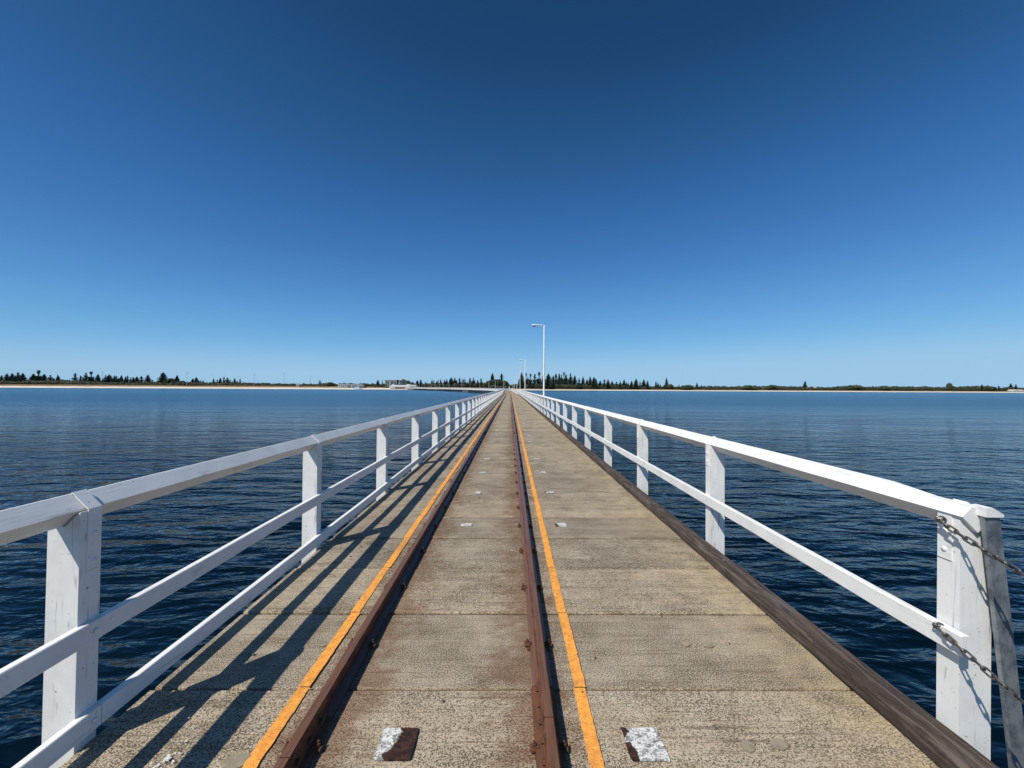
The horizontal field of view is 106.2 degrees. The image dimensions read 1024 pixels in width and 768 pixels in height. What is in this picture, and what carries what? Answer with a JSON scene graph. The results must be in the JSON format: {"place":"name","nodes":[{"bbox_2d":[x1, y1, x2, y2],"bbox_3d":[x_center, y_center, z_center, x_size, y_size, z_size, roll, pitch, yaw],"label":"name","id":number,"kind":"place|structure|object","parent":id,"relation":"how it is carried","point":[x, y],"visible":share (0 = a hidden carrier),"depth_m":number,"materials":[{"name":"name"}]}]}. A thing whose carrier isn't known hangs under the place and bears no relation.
{"place":"outdoors","nodes":[
{"label":"outdoors","id":0,"kind":"place"},
{"bbox_2d":[59,388,940,767],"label":"jetty deck","id":1,"kind":"structure","parent":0,"point":[669,648],"depth_m":2.38,"materials":[{"name":"concrete"}]},
{"bbox_2d":[0,387,503,767],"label":"timber railing","id":2,"kind":"object","parent":1,"relation":"on","point":[75,712],"visible":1,"depth_m":1.88,"materials":[{"name":"white paint"}]},
{"bbox_2d":[273,390,505,767],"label":"steel rail","id":3,"kind":"object","parent":1,"relation":"on","point":[303,746],"visible":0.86,"depth_m":2.27,"materials":[{"name":"brown metal"}]},
{"bbox_2d":[506,390,568,767],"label":"steel rail","id":4,"kind":"object","parent":1,"relation":"on","point":[549,748],"visible":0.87,"depth_m":2.24,"materials":[{"name":"brown metal"}]},
{"bbox_2d":[409,387,990,760],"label":"timber railing","id":5,"kind":"object","parent":1,"relation":"on","point":[963,697],"visible":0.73,"depth_m":1.97,"materials":[{"name":"white paint"}]},
{"bbox_2d":[520,359,525,390],"bbox_3d":[1.576,-0.624,57.518,0.923,6.260,0.225,0,-1,0],"label":"street lamp","id":6,"kind":"object","parent":5,"relation":"attached to","point":[525,373],"visible":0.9,"depth_m":57.51,"materials":[{"name":"white metal"}]},
{"bbox_2d":[532,324,544,409],"bbox_3d":[1.754,-0.920,25.720,0.923,6.260,0.225,0,-1,0],"label":"street lamp","id":7,"kind":"object","parent":5,"relation":"attached to","point":[533,325],"visible":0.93,"depth_m":25.68,"materials":[{"name":"white metal"}]},
{"bbox_2d":[932,622,1023,703],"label":"chain","id":8,"kind":"object","parent":5,"relation":"hanging from","point":[1005,687],"visible":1,"depth_m":1.61,"materials":[{"name":"metal"}]},
{"bbox_2d":[934,516,1023,575],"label":"chain","id":9,"kind":"object","parent":5,"relation":"hanging from","point":[994,556],"visible":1,"depth_m":1.64,"materials":[{"name":"metal"}]},
{"bbox_2d":[970,504,1023,767],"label":"steel brace","id":10,"kind":"object","parent":5,"relation":"attached to","point":[1002,626],"visible":0.98,"depth_m":1.70,"materials":[{"name":"white paint"}]},
{"bbox_2d":[518,394,998,767],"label":"edge timber","id":11,"kind":"object","parent":1,"relation":"on","point":[939,743],"visible":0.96,"depth_m":2.25,"materials":[{"name":"wood"}]},
{"bbox_2d":[0,388,1023,767],"bbox_3d":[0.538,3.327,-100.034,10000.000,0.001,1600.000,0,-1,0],"label":"water","id":12,"kind":"structure","parent":0,"point":[56,442],"depth_m":16.95,"materials":[{"name":"blue liquid"}]},
{"bbox_2d":[0,384,1023,392],"bbox_3d":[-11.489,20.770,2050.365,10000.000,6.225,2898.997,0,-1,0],"label":"ground","id":13,"kind":"structure","parent":0,"point":[167,386],"depth_m":634.34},
{"bbox_2d":[2,373,11,380],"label":"norfolk pine","id":14,"kind":"object","parent":13,"relation":"on","point":[7,377],"visible":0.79,"depth_m":659.18,"materials":[{"name":"green plant"}]},
{"bbox_2d":[10,372,22,380],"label":"norfolk pine","id":15,"kind":"object","parent":13,"relation":"on","point":[18,377],"visible":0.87,"depth_m":655.96,"materials":[{"name":"green plant"}]},
{"bbox_2d":[32,370,41,380],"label":"norfolk pine","id":16,"kind":"object","parent":13,"relation":"on","point":[38,377],"visible":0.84,"depth_m":659.99,"materials":[{"name":"green plant"}]},
{"bbox_2d":[40,374,47,380],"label":"norfolk pine","id":17,"kind":"object","parent":13,"relation":"on","point":[43,377],"visible":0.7,"depth_m":663.57,"materials":[{"name":"green plant"}]},
{"bbox_2d":[82,373,88,381],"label":"norfolk pine","id":18,"kind":"object","parent":13,"relation":"on","point":[85,378],"visible":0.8,"depth_m":660.77,"materials":[{"name":"green plant"}]},
{"bbox_2d":[88,371,94,380],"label":"norfolk pine","id":19,"kind":"object","parent":13,"relation":"on","point":[90,377],"visible":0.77,"depth_m":665.41,"materials":[{"name":"green plant"}]},
{"bbox_2d":[93,375,100,381],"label":"norfolk pine","id":20,"kind":"object","parent":13,"relation":"on","point":[97,378],"visible":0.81,"depth_m":660.50,"materials":[{"name":"green plant"}]},
{"bbox_2d":[102,374,113,382],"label":"norfolk pine","id":21,"kind":"object","parent":13,"relation":"on","point":[109,379],"visible":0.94,"depth_m":656.68,"materials":[{"name":"green plant"}]},
{"bbox_2d":[144,375,151,381],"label":"norfolk pine","id":22,"kind":"object","parent":13,"relation":"on","point":[147,379],"visible":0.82,"depth_m":668.78,"materials":[{"name":"green plant"}]},
{"bbox_2d":[157,372,167,381],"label":"norfolk pine","id":23,"kind":"object","parent":13,"relation":"on","point":[163,376],"visible":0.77,"depth_m":662.76,"materials":[{"name":"green plant"}]},
{"bbox_2d":[162,378,177,382],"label":"leafy tree","id":24,"kind":"object","parent":13,"relation":"on","point":[168,380],"visible":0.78,"depth_m":656.83,"materials":[{"name":"green plant"}]},
{"bbox_2d":[338,384,364,386],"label":"long building","id":25,"kind":"structure","parent":13,"relation":"on","point":[348,385],"depth_m":638.46,"materials":[{"name":"metal"}]},
{"bbox_2d":[385,379,409,386],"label":"hotel","id":26,"kind":"structure","parent":13,"relation":"on","point":[388,383],"depth_m":645.53,"materials":[{"name":"stone"}]},
{"bbox_2d":[389,384,410,387],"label":"boat house","id":27,"kind":"structure","parent":13,"relation":"on","point":[399,386],"depth_m":626.39,"materials":[{"name":"metal"}]},
{"bbox_2d":[448,377,454,384],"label":"norfolk pine","id":28,"kind":"object","parent":13,"relation":"on","point":[451,381],"visible":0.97,"depth_m":653.04,"materials":[{"name":"green plant"}]},
{"bbox_2d":[484,379,508,387],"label":"leafy tree","id":29,"kind":"object","parent":13,"relation":"on","point":[491,383],"visible":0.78,"depth_m":626.84,"materials":[{"name":"green plant"}]},
{"bbox_2d":[493,380,507,387],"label":"leafy tree","id":30,"kind":"object","parent":13,"relation":"on","point":[501,385],"visible":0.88,"depth_m":624.61,"materials":[{"name":"green plant"}]},
{"bbox_2d":[0,379,1023,390],"bbox_3d":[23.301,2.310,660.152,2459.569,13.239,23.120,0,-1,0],"label":"coastal scrub","id":31,"kind":"object","parent":13,"relation":"on","point":[565,386],"visible":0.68,"depth_m":652.21,"materials":[{"name":"green plant"}]},
{"bbox_2d":[520,372,524,385],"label":"norfolk pine","id":32,"kind":"object","parent":13,"relation":"on","point":[522,381],"visible":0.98,"depth_m":651.80,"materials":[{"name":"green plant"}]},
{"bbox_2d":[527,373,532,388],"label":"norfolk pine","id":33,"kind":"object","parent":13,"relation":"on","point":[530,383],"visible":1,"depth_m":648.50,"materials":[{"name":"green plant"}]},
{"bbox_2d":[536,372,541,388],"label":"norfolk pine","id":34,"kind":"object","parent":13,"relation":"on","point":[539,381],"visible":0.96,"depth_m":656.40,"materials":[{"name":"green plant"}]},
{"bbox_2d":[545,373,552,388],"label":"norfolk pine","id":35,"kind":"object","parent":13,"relation":"on","point":[548,382],"visible":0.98,"depth_m":643.12,"materials":[{"name":"green plant"}]},
{"bbox_2d":[557,373,561,384],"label":"norfolk pine","id":36,"kind":"object","parent":13,"relation":"on","point":[559,382],"visible":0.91,"depth_m":658.30,"materials":[{"name":"green plant"}]},
{"bbox_2d":[563,374,567,384],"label":"norfolk pine","id":37,"kind":"object","parent":13,"relation":"on","point":[566,380],"visible":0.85,"depth_m":656.30,"materials":[{"name":"green plant"}]},
{"bbox_2d":[568,373,573,384],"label":"norfolk pine","id":38,"kind":"object","parent":13,"relation":"on","point":[570,381],"visible":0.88,"depth_m":657.98,"materials":[{"name":"green plant"}]},
{"bbox_2d":[593,379,598,387],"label":"norfolk pine","id":39,"kind":"object","parent":13,"relation":"on","point":[596,384],"visible":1,"depth_m":647.94,"materials":[{"name":"green plant"}]},
{"bbox_2d":[605,380,611,387],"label":"norfolk pine","id":40,"kind":"object","parent":13,"relation":"on","point":[608,384],"visible":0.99,"depth_m":650.21,"materials":[{"name":"green plant"}]},
{"bbox_2d":[633,379,638,387],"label":"norfolk pine","id":41,"kind":"object","parent":13,"relation":"on","point":[636,384],"visible":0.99,"depth_m":646.78,"materials":[{"name":"green plant"}]},
{"bbox_2d":[680,385,694,389],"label":"leafy tree","id":42,"kind":"object","parent":13,"relation":"on","point":[687,387],"visible":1,"depth_m":637.80,"materials":[{"name":"green plant"}]},
{"bbox_2d":[739,385,756,389],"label":"leafy tree","id":43,"kind":"object","parent":13,"relation":"on","point":[747,387],"visible":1,"depth_m":645.58,"materials":[{"name":"green plant"}]},
{"bbox_2d":[766,384,777,389],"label":"leafy tree","id":44,"kind":"object","parent":13,"relation":"on","point":[772,387],"visible":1,"depth_m":649.64,"materials":[{"name":"green plant"}]},
{"bbox_2d":[847,384,862,389],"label":"leafy tree","id":45,"kind":"object","parent":13,"relation":"on","point":[854,387],"visible":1,"depth_m":648.90,"materials":[{"name":"green plant"}]},
{"bbox_2d":[880,386,891,390],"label":"leafy tree","id":46,"kind":"object","parent":13,"relation":"on","point":[885,388],"visible":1,"depth_m":650.69,"materials":[{"name":"green plant"}]},
{"bbox_2d":[945,383,952,388],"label":"leafy tree","id":47,"kind":"object","parent":13,"relation":"on","point":[949,385],"visible":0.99,"depth_m":654.75,"materials":[{"name":"green plant"}]},
{"bbox_2d":[982,385,997,390],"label":"leafy tree","id":48,"kind":"object","parent":13,"relation":"on","point":[987,387],"visible":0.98,"depth_m":650.61,"materials":[{"name":"green plant"}]},
{"bbox_2d":[1007,390,1023,391],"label":"beach house","id":49,"kind":"structure","parent":13,"relation":"on","point":[1016,390],"depth_m":639.14,"materials":[{"name":"white"}]},
{"bbox_2d":[0,0,1023,387],"label":"sky","id":50,"kind":"structure","parent":0,"point":[824,193],"materials":[{"name":"blue"}]}
]}

